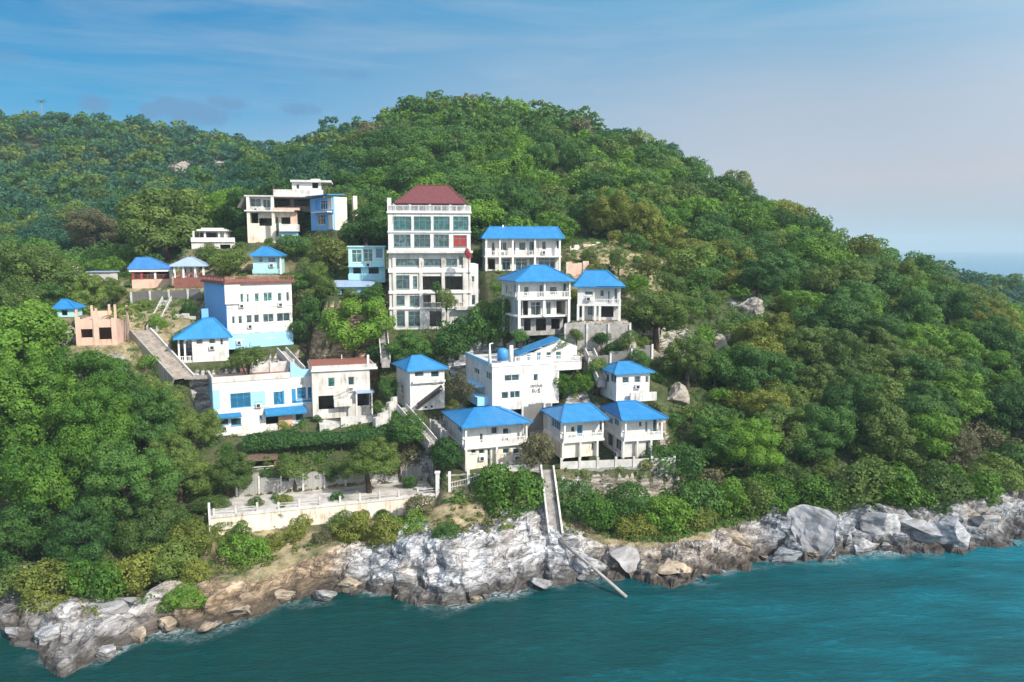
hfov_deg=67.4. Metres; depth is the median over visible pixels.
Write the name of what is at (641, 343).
leafy bush
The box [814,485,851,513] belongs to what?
leafy bush
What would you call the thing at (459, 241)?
window
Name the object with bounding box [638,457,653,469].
leafy bush
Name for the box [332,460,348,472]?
leafy bush
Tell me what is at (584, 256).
leafy bush
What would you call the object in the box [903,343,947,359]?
broadleaf tree
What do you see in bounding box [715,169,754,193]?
broadleaf tree
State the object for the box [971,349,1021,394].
broadleaf tree
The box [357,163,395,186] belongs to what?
broadleaf tree
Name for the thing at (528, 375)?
terrace building
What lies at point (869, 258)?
broadleaf tree
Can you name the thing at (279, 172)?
broadleaf tree
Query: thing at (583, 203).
broadleaf tree
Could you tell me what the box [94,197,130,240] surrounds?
broadleaf tree
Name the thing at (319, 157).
broadleaf tree
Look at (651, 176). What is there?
broadleaf tree
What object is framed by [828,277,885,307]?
broadleaf tree
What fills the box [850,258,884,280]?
broadleaf tree
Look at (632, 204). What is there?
broadleaf tree
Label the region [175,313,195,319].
retaining wall
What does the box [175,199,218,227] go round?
broadleaf tree
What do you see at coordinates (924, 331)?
broadleaf tree
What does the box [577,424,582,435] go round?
door
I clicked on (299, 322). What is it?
broadleaf tree
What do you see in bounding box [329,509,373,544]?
leafy bush
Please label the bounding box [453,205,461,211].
window
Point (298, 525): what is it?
leafy bush
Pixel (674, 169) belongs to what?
broadleaf tree
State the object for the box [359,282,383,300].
leafy bush
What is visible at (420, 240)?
window
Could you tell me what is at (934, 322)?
broadleaf tree
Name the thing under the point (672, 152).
broadleaf tree
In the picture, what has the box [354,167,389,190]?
broadleaf tree
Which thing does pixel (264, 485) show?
retaining wall
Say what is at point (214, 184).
broadleaf tree
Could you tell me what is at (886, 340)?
broadleaf tree
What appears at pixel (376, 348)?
broadleaf tree
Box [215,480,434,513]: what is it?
promenade
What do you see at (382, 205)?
broadleaf tree
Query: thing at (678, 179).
broadleaf tree
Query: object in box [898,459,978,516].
leafy bush
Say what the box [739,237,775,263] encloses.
broadleaf tree
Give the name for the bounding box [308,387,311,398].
window
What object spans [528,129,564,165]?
broadleaf tree
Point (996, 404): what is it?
broadleaf tree
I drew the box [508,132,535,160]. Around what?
broadleaf tree
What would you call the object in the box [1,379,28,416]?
broadleaf tree
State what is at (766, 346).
broadleaf tree
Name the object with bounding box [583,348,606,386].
concrete stairs
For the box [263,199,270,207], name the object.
window
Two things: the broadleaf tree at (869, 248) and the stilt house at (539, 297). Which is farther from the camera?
the broadleaf tree at (869, 248)
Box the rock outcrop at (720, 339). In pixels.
[713,334,728,350]
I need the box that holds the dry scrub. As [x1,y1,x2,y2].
[0,242,764,615]
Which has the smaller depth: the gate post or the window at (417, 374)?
the gate post
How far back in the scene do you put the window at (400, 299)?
135.85 m
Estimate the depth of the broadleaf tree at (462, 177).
188.56 m
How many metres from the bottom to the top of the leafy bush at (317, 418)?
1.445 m
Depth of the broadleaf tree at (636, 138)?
246.54 m
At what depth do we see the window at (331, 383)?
118.67 m
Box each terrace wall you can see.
[501,462,541,471]
[560,455,675,468]
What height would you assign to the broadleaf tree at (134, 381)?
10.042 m
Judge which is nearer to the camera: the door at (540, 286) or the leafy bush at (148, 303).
the door at (540, 286)
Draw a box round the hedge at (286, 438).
[241,421,421,452]
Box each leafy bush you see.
[0,561,54,599]
[11,556,95,614]
[56,555,129,603]
[107,545,171,595]
[123,270,134,277]
[131,298,156,310]
[146,531,203,583]
[147,312,168,329]
[154,581,207,613]
[165,518,224,554]
[170,330,183,355]
[177,557,213,584]
[180,300,199,314]
[207,494,231,509]
[208,513,234,533]
[215,529,271,567]
[221,442,235,453]
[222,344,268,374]
[224,519,251,541]
[246,496,264,507]
[257,531,286,552]
[260,470,277,476]
[261,455,273,467]
[270,493,286,500]
[275,495,293,504]
[276,420,290,429]
[278,453,289,459]
[279,271,315,291]
[283,514,313,541]
[299,250,309,256]
[304,261,329,282]
[310,415,322,421]
[312,454,326,464]
[313,528,334,545]
[315,276,342,297]
[315,467,338,483]
[325,442,340,448]
[326,272,335,278]
[326,508,351,529]
[329,490,344,500]
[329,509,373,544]
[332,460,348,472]
[340,288,360,300]
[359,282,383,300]
[364,511,406,550]
[371,400,387,413]
[374,509,390,518]
[378,376,398,401]
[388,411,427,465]
[390,504,430,535]
[401,475,417,488]
[401,492,435,520]
[427,437,464,471]
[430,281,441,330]
[432,521,459,539]
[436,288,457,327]
[445,370,475,408]
[449,399,456,404]
[451,495,476,505]
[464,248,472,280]
[467,479,485,491]
[471,459,547,520]
[491,283,501,290]
[509,329,528,349]
[517,433,555,470]
[552,338,568,350]
[553,370,578,395]
[554,477,609,521]
[566,273,574,285]
[569,328,583,343]
[570,289,577,303]
[572,369,595,392]
[576,492,621,531]
[577,472,587,479]
[578,248,598,262]
[586,260,606,269]
[587,357,607,395]
[591,332,611,355]
[604,340,629,354]
[604,478,650,523]
[607,511,658,541]
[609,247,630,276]
[616,329,640,351]
[621,274,650,299]
[626,348,651,366]
[628,263,637,268]
[629,491,695,535]
[632,256,642,264]
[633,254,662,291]
[634,336,650,348]
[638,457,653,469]
[640,443,708,480]
[650,371,666,383]
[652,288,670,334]
[653,270,687,292]
[661,475,726,528]
[666,437,677,449]
[668,504,719,533]
[701,475,750,519]
[726,476,779,518]
[746,471,801,513]
[766,455,812,494]
[786,472,853,507]
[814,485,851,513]
[820,457,901,510]
[867,460,938,510]
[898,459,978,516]
[929,463,1007,506]
[966,452,1023,492]
[985,439,1023,476]
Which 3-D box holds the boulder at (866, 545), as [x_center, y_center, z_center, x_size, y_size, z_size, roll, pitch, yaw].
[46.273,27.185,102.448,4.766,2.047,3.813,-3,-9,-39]
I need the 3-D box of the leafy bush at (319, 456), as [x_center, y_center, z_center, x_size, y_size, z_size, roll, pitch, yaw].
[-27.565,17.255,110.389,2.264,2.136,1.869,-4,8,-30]
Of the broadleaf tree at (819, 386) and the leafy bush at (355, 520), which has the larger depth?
the broadleaf tree at (819, 386)
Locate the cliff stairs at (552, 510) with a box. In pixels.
[540,465,563,536]
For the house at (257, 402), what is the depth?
116.93 m
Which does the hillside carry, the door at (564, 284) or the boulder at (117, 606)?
the boulder at (117, 606)
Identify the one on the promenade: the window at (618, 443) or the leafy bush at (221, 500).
the leafy bush at (221, 500)
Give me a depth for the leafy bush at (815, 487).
108.21 m
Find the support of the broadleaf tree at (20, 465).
on the hillside
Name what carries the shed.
on the hillside
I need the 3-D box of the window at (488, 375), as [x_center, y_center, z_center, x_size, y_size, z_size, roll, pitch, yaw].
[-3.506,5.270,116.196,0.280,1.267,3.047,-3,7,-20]
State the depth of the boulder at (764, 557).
98.78 m
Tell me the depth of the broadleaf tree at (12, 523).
88.08 m
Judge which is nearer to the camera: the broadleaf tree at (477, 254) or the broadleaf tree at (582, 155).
the broadleaf tree at (477, 254)
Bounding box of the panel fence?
[448,470,492,491]
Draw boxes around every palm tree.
[101,314,127,321]
[113,304,140,341]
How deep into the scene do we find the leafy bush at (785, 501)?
107.22 m
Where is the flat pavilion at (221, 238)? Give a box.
[191,228,236,248]
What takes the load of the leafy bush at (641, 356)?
on the hillside
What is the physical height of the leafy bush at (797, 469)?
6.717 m
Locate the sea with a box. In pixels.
[0,252,1023,681]
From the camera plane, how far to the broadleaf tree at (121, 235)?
191.14 m
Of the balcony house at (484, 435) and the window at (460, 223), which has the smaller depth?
the balcony house at (484, 435)
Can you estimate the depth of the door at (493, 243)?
150.49 m
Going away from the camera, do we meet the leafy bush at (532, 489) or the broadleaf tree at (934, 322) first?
the leafy bush at (532, 489)
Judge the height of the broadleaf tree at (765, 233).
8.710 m
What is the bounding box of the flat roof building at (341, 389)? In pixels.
[307,354,377,430]
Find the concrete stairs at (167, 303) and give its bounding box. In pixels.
[146,296,171,331]
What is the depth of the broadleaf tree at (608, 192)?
191.81 m
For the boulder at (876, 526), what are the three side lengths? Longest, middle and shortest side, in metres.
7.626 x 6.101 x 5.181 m
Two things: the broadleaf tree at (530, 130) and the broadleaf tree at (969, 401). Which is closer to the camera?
the broadleaf tree at (969, 401)
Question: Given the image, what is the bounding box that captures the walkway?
[129,328,194,388]
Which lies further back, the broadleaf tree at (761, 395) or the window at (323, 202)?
the window at (323, 202)
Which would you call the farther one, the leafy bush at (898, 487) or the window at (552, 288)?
the window at (552, 288)
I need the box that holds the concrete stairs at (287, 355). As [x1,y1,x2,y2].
[277,347,304,371]
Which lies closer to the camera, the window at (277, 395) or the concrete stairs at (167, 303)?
the window at (277, 395)
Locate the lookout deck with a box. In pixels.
[243,453,277,468]
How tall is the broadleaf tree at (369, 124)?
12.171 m
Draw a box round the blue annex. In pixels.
[306,194,357,230]
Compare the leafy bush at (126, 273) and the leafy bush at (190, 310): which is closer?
the leafy bush at (190, 310)
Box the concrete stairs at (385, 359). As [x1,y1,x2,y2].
[378,331,390,367]
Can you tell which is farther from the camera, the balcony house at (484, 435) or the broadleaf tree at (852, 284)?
the broadleaf tree at (852, 284)
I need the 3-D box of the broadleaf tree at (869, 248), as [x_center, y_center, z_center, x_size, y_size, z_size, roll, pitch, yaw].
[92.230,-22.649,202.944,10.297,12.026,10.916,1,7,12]
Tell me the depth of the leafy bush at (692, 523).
101.51 m
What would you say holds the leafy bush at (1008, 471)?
on the hillside
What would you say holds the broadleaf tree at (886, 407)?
on the hillside
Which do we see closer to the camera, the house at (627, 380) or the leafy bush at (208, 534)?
the leafy bush at (208, 534)
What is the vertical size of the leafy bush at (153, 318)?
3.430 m
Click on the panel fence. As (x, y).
(450, 482)
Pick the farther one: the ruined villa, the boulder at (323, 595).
the ruined villa
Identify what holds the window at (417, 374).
in the house at (420, 379)
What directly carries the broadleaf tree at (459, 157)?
on the hillside
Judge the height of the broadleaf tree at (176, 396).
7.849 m
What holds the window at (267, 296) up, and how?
in the blue end building at (257, 311)
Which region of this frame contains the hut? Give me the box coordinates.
[52,299,85,316]
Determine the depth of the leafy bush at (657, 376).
124.46 m
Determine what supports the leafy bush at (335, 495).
on the promenade
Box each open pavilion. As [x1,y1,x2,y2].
[127,257,172,287]
[168,257,209,287]
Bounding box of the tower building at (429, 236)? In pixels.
[386,185,477,329]
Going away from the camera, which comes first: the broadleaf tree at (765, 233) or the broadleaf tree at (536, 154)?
the broadleaf tree at (765, 233)
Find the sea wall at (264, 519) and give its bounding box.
[208,485,435,534]
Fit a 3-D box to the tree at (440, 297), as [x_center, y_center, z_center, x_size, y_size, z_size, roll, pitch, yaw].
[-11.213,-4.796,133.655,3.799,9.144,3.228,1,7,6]
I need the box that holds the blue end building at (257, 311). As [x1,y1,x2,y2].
[200,275,294,349]
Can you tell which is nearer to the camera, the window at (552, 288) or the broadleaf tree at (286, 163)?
the window at (552, 288)
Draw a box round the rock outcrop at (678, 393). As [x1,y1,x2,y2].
[667,382,689,405]
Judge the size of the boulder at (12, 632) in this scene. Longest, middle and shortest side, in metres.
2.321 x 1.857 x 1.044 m
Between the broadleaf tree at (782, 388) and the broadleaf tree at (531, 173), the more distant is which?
the broadleaf tree at (531, 173)
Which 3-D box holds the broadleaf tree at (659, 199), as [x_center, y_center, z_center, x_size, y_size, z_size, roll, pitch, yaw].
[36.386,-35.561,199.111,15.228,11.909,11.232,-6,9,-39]
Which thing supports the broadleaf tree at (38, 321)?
on the hillside
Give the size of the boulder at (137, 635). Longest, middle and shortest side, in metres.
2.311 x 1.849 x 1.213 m
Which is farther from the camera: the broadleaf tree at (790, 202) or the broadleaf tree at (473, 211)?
the broadleaf tree at (790, 202)
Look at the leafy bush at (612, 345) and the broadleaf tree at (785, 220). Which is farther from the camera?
the broadleaf tree at (785, 220)
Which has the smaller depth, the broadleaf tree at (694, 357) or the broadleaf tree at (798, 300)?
the broadleaf tree at (694, 357)
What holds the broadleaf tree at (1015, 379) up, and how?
on the hillside
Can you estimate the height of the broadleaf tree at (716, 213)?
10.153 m
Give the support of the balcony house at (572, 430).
on the hillside
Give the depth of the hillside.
99.78 m
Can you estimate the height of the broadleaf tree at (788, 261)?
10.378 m
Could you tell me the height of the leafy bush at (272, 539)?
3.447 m
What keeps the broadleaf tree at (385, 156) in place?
on the hillside
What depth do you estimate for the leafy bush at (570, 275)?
143.88 m
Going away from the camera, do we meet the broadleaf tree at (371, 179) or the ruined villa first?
the ruined villa
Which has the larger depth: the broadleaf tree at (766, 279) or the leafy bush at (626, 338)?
the broadleaf tree at (766, 279)
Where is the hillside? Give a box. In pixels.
[0,110,1023,677]
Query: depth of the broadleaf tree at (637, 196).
190.65 m
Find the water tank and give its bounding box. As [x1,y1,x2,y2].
[497,348,507,362]
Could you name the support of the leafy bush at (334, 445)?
on the hillside
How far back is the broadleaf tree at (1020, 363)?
145.08 m
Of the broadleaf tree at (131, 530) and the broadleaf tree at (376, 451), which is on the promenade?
the broadleaf tree at (376, 451)
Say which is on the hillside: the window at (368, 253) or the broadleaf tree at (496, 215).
the broadleaf tree at (496, 215)
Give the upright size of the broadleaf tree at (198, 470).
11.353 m
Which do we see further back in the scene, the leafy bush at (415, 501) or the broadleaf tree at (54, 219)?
the broadleaf tree at (54, 219)
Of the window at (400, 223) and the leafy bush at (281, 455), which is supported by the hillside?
the leafy bush at (281, 455)
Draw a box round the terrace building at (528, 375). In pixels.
[457,336,581,409]
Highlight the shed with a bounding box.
[334,280,374,294]
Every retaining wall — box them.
[130,289,201,304]
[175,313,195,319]
[236,461,421,496]
[246,359,293,372]
[373,396,397,426]
[429,419,448,443]
[446,465,674,479]
[521,402,550,432]
[564,322,630,349]
[566,261,588,279]
[569,242,599,250]
[588,344,652,372]
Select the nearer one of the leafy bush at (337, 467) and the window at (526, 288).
the leafy bush at (337, 467)
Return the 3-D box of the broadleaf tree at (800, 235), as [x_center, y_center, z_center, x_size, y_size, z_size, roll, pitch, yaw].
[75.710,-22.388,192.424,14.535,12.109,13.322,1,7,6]
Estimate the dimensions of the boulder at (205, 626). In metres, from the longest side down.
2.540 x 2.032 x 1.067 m
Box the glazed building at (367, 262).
[347,246,385,282]
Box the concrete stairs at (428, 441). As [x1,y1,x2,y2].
[396,403,437,452]
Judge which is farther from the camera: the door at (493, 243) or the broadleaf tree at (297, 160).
the broadleaf tree at (297, 160)
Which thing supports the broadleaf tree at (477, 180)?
on the hillside
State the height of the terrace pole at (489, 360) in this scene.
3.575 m
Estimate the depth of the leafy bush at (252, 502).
100.39 m
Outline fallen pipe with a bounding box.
[558,538,626,597]
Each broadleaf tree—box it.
[0,205,27,220]
[0,220,30,236]
[0,232,25,248]
[0,238,88,297]
[0,278,47,324]
[0,296,75,386]
[0,344,87,451]
[0,441,113,533]
[0,501,60,575]
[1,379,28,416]
[7,225,59,244]
[13,221,73,248]
[17,205,48,219]
[20,235,63,252]
[22,343,132,416]
[35,214,68,230]
[38,282,75,313]
[39,499,121,571]
[42,382,140,477]
[44,199,89,229]
[50,247,91,270]
[57,197,96,212]
[62,207,119,246]
[70,272,107,314]
[73,438,191,519]
[81,185,114,202]
[87,196,117,207]
[90,354,149,409]
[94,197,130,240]
[94,202,127,218]
[99,277,128,306]
[105,483,190,560]
[106,385,182,453]
[114,182,214,262]
[114,209,148,250]
[121,190,139,197]
[123,217,157,256]
[142,183,169,192]
[142,375,186,421]
[143,428,215,504]
[166,407,225,450]
[171,178,206,193]
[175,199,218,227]
[180,192,210,201]
[189,495,216,516]
[190,242,220,269]
[201,451,255,495]
[202,190,242,224]
[203,184,242,219]
[204,183,228,192]
[207,177,244,193]
[207,249,249,275]
[212,162,261,187]
[223,188,266,223]
[224,166,260,187]
[235,176,271,194]
[237,155,267,167]
[237,167,279,184]
[257,151,292,174]
[259,177,303,194]
[261,169,292,181]
[267,145,309,167]
[274,235,313,262]
[274,454,310,491]
[283,150,323,173]
[284,152,314,173]
[289,291,322,354]
[291,161,332,187]
[302,149,331,165]
[302,158,335,179]
[307,233,348,272]
[311,276,342,301]
[315,294,399,357]
[327,144,371,170]
[327,192,368,222]
[331,185,365,196]
[333,435,401,493]
[337,202,387,245]
[339,129,376,149]
[347,189,383,205]
[353,128,383,151]
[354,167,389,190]
[355,120,380,138]
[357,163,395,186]
[364,143,409,170]
[364,342,394,366]
[366,119,405,146]
[368,190,409,215]
[378,125,412,161]
[381,159,439,187]
[381,440,422,481]
[386,328,434,359]
[390,140,429,157]
[391,155,426,171]
[392,145,438,167]
[403,125,439,152]
[419,171,456,190]
[422,163,457,182]
[433,314,478,359]
[436,170,476,194]
[440,124,488,158]
[440,149,481,172]
[456,192,471,202]
[464,183,504,207]
[464,295,510,347]
[465,158,513,183]
[466,170,507,199]
[466,200,491,231]
[470,198,509,230]
[471,200,501,226]
[471,248,482,266]
[475,130,504,153]
[479,150,522,176]
[495,176,540,208]
[495,187,548,224]
[501,209,533,225]
[503,142,538,178]
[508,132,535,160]
[511,168,539,188]
[516,122,553,141]
[522,143,563,172]
[523,141,559,183]
[523,201,562,219]
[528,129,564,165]
[529,201,570,228]
[533,209,582,243]
[557,137,594,175]
[567,191,608,236]
[569,168,616,196]
[578,157,621,183]
[582,156,616,171]
[584,187,642,241]
[598,186,634,205]
[606,161,643,193]
[608,166,662,190]
[608,196,634,234]
[610,127,656,156]
[610,189,662,217]
[617,160,640,169]
[620,199,670,246]
[621,287,689,351]
[626,181,678,207]
[634,138,683,160]
[647,204,693,228]
[652,163,689,180]
[652,168,672,188]
[654,155,690,177]
[658,336,714,393]
[662,241,719,276]
[663,177,698,208]
[666,141,684,157]
[668,242,715,269]
[669,182,707,208]
[669,237,710,250]
[674,195,720,224]
[676,265,721,297]
[681,216,731,251]
[682,156,707,171]
[685,161,713,184]
[687,411,747,467]
[693,204,730,226]
[696,415,789,476]
[700,352,732,391]
[701,213,732,235]
[701,344,757,387]
[702,175,742,204]
[709,237,737,258]
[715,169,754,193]
[715,342,769,399]
[719,234,755,261]
[720,184,767,204]
[721,265,757,296]
[727,259,756,290]
[727,312,798,349]
[729,208,770,235]
[732,200,770,233]
[735,257,784,298]
[736,335,787,361]
[738,388,797,417]
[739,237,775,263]
[743,229,780,251]
[748,349,814,390]
[750,400,814,454]
[758,247,807,277]
[759,198,779,227]
[762,228,796,253]
[763,383,809,408]
[765,207,810,231]
[768,223,801,246]
[772,199,803,217]
[772,267,800,296]
[773,198,809,215]
[773,289,828,313]
[774,323,833,371]
[776,235,826,261]
[784,228,846,252]
[787,393,819,423]
[787,420,845,468]
[788,362,842,394]
[790,303,830,330]
[790,323,834,371]
[791,206,820,218]
[791,402,857,455]
[797,292,864,330]
[799,241,846,268]
[801,215,833,233]
[803,325,872,375]
[804,264,842,296]
[812,382,887,429]
[814,361,863,398]
[824,259,880,288]
[826,286,876,319]
[827,326,867,361]
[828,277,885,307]
[832,309,876,329]
[842,234,883,257]
[846,373,884,401]
[849,313,907,348]
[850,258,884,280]
[851,389,910,445]
[854,324,902,355]
[855,413,933,469]
[856,253,898,271]
[857,281,890,315]
[859,287,883,323]
[864,237,903,265]
[866,346,934,394]
[866,372,908,404]
[870,269,910,293]
[874,257,928,306]
[875,321,927,364]
[882,285,942,323]
[890,391,929,418]
[894,353,954,408]
[897,319,926,345]
[897,393,958,434]
[902,255,939,271]
[902,410,963,460]
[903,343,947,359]
[904,251,932,275]
[906,282,957,312]
[910,385,962,419]
[911,321,955,350]
[917,316,967,347]
[919,265,946,282]
[919,330,984,360]
[924,367,994,422]
[926,286,989,327]
[930,414,968,446]
[931,274,975,308]
[934,427,984,472]
[936,356,966,390]
[940,354,993,390]
[947,392,976,419]
[954,317,983,335]
[954,352,996,372]
[964,282,989,296]
[964,307,1023,335]
[965,321,1023,358]
[966,298,1009,323]
[971,314,1023,340]
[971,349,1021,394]
[972,291,1009,309]
[972,392,1023,437]
[982,300,1023,330]
[988,353,1023,384]
[988,381,1023,441]
[995,331,1023,351]
[995,377,1023,395]
[1006,303,1023,318]
[1006,401,1023,444]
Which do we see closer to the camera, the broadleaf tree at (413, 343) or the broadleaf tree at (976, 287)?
the broadleaf tree at (413, 343)
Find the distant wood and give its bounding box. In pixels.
[0,89,1023,533]
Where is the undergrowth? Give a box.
[0,193,1023,603]
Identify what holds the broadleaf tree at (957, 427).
on the hillside
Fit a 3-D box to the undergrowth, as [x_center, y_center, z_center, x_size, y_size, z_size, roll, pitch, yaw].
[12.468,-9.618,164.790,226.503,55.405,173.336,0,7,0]
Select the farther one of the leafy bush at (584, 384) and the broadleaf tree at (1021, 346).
the broadleaf tree at (1021, 346)
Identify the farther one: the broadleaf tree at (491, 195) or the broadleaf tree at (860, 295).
the broadleaf tree at (491, 195)
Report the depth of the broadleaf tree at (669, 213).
189.96 m
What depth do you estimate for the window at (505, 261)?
151.15 m
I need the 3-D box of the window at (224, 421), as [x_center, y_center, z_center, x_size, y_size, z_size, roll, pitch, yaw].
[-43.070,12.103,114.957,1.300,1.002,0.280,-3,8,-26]
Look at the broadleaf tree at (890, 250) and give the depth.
212.84 m
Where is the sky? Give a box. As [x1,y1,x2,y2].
[0,0,1023,251]
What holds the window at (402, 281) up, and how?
in the tower building at (429, 236)
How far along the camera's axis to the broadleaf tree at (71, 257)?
171.17 m
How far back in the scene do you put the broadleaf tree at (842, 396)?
121.73 m
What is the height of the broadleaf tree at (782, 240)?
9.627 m
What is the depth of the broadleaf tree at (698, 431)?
113.69 m
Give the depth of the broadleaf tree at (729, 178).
225.58 m
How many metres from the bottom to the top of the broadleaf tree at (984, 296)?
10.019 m
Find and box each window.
[196,339,202,344]
[208,339,215,344]
[220,419,228,424]
[230,392,250,408]
[231,418,241,426]
[238,316,241,324]
[246,315,251,323]
[250,198,260,206]
[254,293,258,301]
[254,314,258,322]
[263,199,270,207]
[263,292,272,301]
[263,313,273,322]
[268,257,275,261]
[273,391,282,404]
[276,313,290,321]
[277,293,282,301]
[286,292,289,301]
[296,414,302,420]
[297,387,306,399]
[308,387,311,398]
[317,215,324,225]
[320,200,327,209]
[327,378,334,387]
[348,377,354,385]
[351,250,361,261]
[363,249,372,261]
[375,248,383,258]
[393,216,411,230]
[393,234,410,247]
[396,259,418,265]
[396,275,409,289]
[396,296,404,305]
[397,311,405,326]
[408,311,419,326]
[409,296,419,306]
[413,206,425,210]
[413,216,430,230]
[413,276,417,288]
[414,234,430,247]
[414,371,423,377]
[424,259,440,265]
[431,371,439,377]
[433,216,449,230]
[433,234,448,247]
[434,205,446,210]
[446,259,456,265]
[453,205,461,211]
[453,216,468,230]
[453,235,466,247]
[471,295,475,305]
[474,367,480,376]
[478,449,484,454]
[485,371,491,381]
[491,427,496,434]
[498,242,506,250]
[501,258,510,270]
[501,392,507,399]
[502,448,509,454]
[503,428,509,434]
[504,374,518,381]
[506,284,511,294]
[510,391,519,398]
[512,448,518,454]
[515,258,526,269]
[519,242,525,250]
[524,286,528,295]
[531,302,540,314]
[533,374,538,381]
[538,258,555,268]
[542,241,545,249]
[549,286,556,295]
[551,418,559,431]
[584,291,593,295]
[587,306,593,315]
[607,416,612,425]
[609,374,615,383]
[613,418,618,427]
[614,438,620,452]
[622,377,629,383]
[634,376,639,383]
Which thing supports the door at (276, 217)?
in the ruined villa
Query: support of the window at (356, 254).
in the glazed building at (367, 262)
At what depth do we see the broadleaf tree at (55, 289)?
138.38 m
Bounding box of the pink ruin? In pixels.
[75,304,129,345]
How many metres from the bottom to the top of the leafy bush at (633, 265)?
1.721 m
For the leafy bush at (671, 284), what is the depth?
144.85 m
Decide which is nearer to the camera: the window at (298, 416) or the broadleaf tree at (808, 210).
the window at (298, 416)
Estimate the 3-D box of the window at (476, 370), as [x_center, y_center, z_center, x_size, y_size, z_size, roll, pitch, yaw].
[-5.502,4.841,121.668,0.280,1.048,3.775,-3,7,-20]
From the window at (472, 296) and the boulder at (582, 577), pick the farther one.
the window at (472, 296)
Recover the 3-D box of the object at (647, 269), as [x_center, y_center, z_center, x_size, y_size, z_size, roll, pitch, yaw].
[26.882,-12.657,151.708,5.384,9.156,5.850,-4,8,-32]
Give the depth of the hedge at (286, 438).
110.20 m
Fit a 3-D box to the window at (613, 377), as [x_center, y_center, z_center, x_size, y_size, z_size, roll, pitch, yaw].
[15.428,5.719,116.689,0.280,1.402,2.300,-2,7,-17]
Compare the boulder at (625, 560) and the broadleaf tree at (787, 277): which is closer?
the boulder at (625, 560)
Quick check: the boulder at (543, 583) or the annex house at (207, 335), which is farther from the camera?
the annex house at (207, 335)
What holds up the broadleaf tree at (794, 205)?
on the hillside
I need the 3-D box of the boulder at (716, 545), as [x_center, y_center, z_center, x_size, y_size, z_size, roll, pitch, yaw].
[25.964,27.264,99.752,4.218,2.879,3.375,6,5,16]
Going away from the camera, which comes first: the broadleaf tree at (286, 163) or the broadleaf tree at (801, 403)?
the broadleaf tree at (801, 403)
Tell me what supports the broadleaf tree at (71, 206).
on the hillside
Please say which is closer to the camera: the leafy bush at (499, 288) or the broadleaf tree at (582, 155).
the leafy bush at (499, 288)
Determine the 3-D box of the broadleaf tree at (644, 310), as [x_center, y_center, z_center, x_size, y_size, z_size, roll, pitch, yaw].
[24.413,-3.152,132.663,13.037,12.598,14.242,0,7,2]
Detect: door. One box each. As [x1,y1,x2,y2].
[275,216,278,236]
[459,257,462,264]
[487,448,489,466]
[492,242,494,254]
[529,241,533,254]
[539,285,542,296]
[546,302,550,314]
[563,283,566,295]
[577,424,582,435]
[614,288,616,302]
[653,420,656,430]
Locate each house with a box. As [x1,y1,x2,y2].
[86,271,119,280]
[172,309,232,362]
[207,360,311,435]
[249,246,286,273]
[391,354,449,410]
[441,406,533,470]
[478,225,564,270]
[496,264,575,335]
[540,402,609,458]
[573,270,625,320]
[599,400,668,458]
[600,361,656,400]
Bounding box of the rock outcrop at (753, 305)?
[738,297,764,315]
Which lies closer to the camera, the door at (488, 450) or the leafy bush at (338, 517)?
the leafy bush at (338, 517)
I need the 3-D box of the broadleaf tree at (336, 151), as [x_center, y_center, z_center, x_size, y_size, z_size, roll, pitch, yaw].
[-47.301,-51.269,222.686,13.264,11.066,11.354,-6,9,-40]
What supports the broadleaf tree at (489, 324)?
on the hillside
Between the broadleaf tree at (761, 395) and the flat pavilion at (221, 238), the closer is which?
the broadleaf tree at (761, 395)
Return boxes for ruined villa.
[237,179,332,242]
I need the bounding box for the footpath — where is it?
[184,374,252,379]
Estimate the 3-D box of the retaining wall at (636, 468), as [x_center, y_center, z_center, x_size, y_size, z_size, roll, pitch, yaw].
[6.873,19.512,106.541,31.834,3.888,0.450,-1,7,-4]
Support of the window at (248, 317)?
in the blue end building at (257, 311)
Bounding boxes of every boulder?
[5,627,23,638]
[34,623,60,649]
[89,597,129,613]
[96,644,115,660]
[120,597,152,606]
[128,626,145,644]
[158,616,176,631]
[194,621,219,632]
[226,605,250,616]
[274,589,295,602]
[314,590,337,601]
[334,576,361,593]
[470,595,482,603]
[530,577,552,588]
[573,554,606,575]
[577,573,587,580]
[607,545,639,577]
[653,557,691,574]
[713,543,725,548]
[726,530,752,552]
[760,555,767,560]
[771,547,801,563]
[786,504,836,562]
[808,552,819,557]
[844,537,879,554]
[853,545,864,554]
[859,511,911,540]
[880,542,891,548]
[899,517,942,544]
[934,515,970,549]
[971,515,1000,530]
[999,501,1013,510]
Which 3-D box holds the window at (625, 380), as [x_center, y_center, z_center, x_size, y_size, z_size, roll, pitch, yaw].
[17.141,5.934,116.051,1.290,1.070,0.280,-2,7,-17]
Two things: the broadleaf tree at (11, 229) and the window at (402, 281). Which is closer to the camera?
the window at (402, 281)
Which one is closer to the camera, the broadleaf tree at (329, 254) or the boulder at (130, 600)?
the boulder at (130, 600)
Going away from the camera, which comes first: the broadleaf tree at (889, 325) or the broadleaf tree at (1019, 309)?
the broadleaf tree at (889, 325)
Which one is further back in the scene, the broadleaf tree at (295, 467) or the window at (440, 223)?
the window at (440, 223)
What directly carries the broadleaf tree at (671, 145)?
on the hillside
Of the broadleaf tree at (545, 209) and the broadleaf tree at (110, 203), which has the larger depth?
the broadleaf tree at (110, 203)
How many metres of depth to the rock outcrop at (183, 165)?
327.22 m
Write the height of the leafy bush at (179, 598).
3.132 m
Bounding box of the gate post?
[435,471,439,499]
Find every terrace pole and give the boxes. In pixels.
[488,343,492,366]
[509,345,512,361]
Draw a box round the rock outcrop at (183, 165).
[170,162,189,171]
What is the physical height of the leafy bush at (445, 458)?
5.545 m
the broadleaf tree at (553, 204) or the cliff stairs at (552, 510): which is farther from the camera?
the broadleaf tree at (553, 204)
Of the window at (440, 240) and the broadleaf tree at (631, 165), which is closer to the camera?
the window at (440, 240)

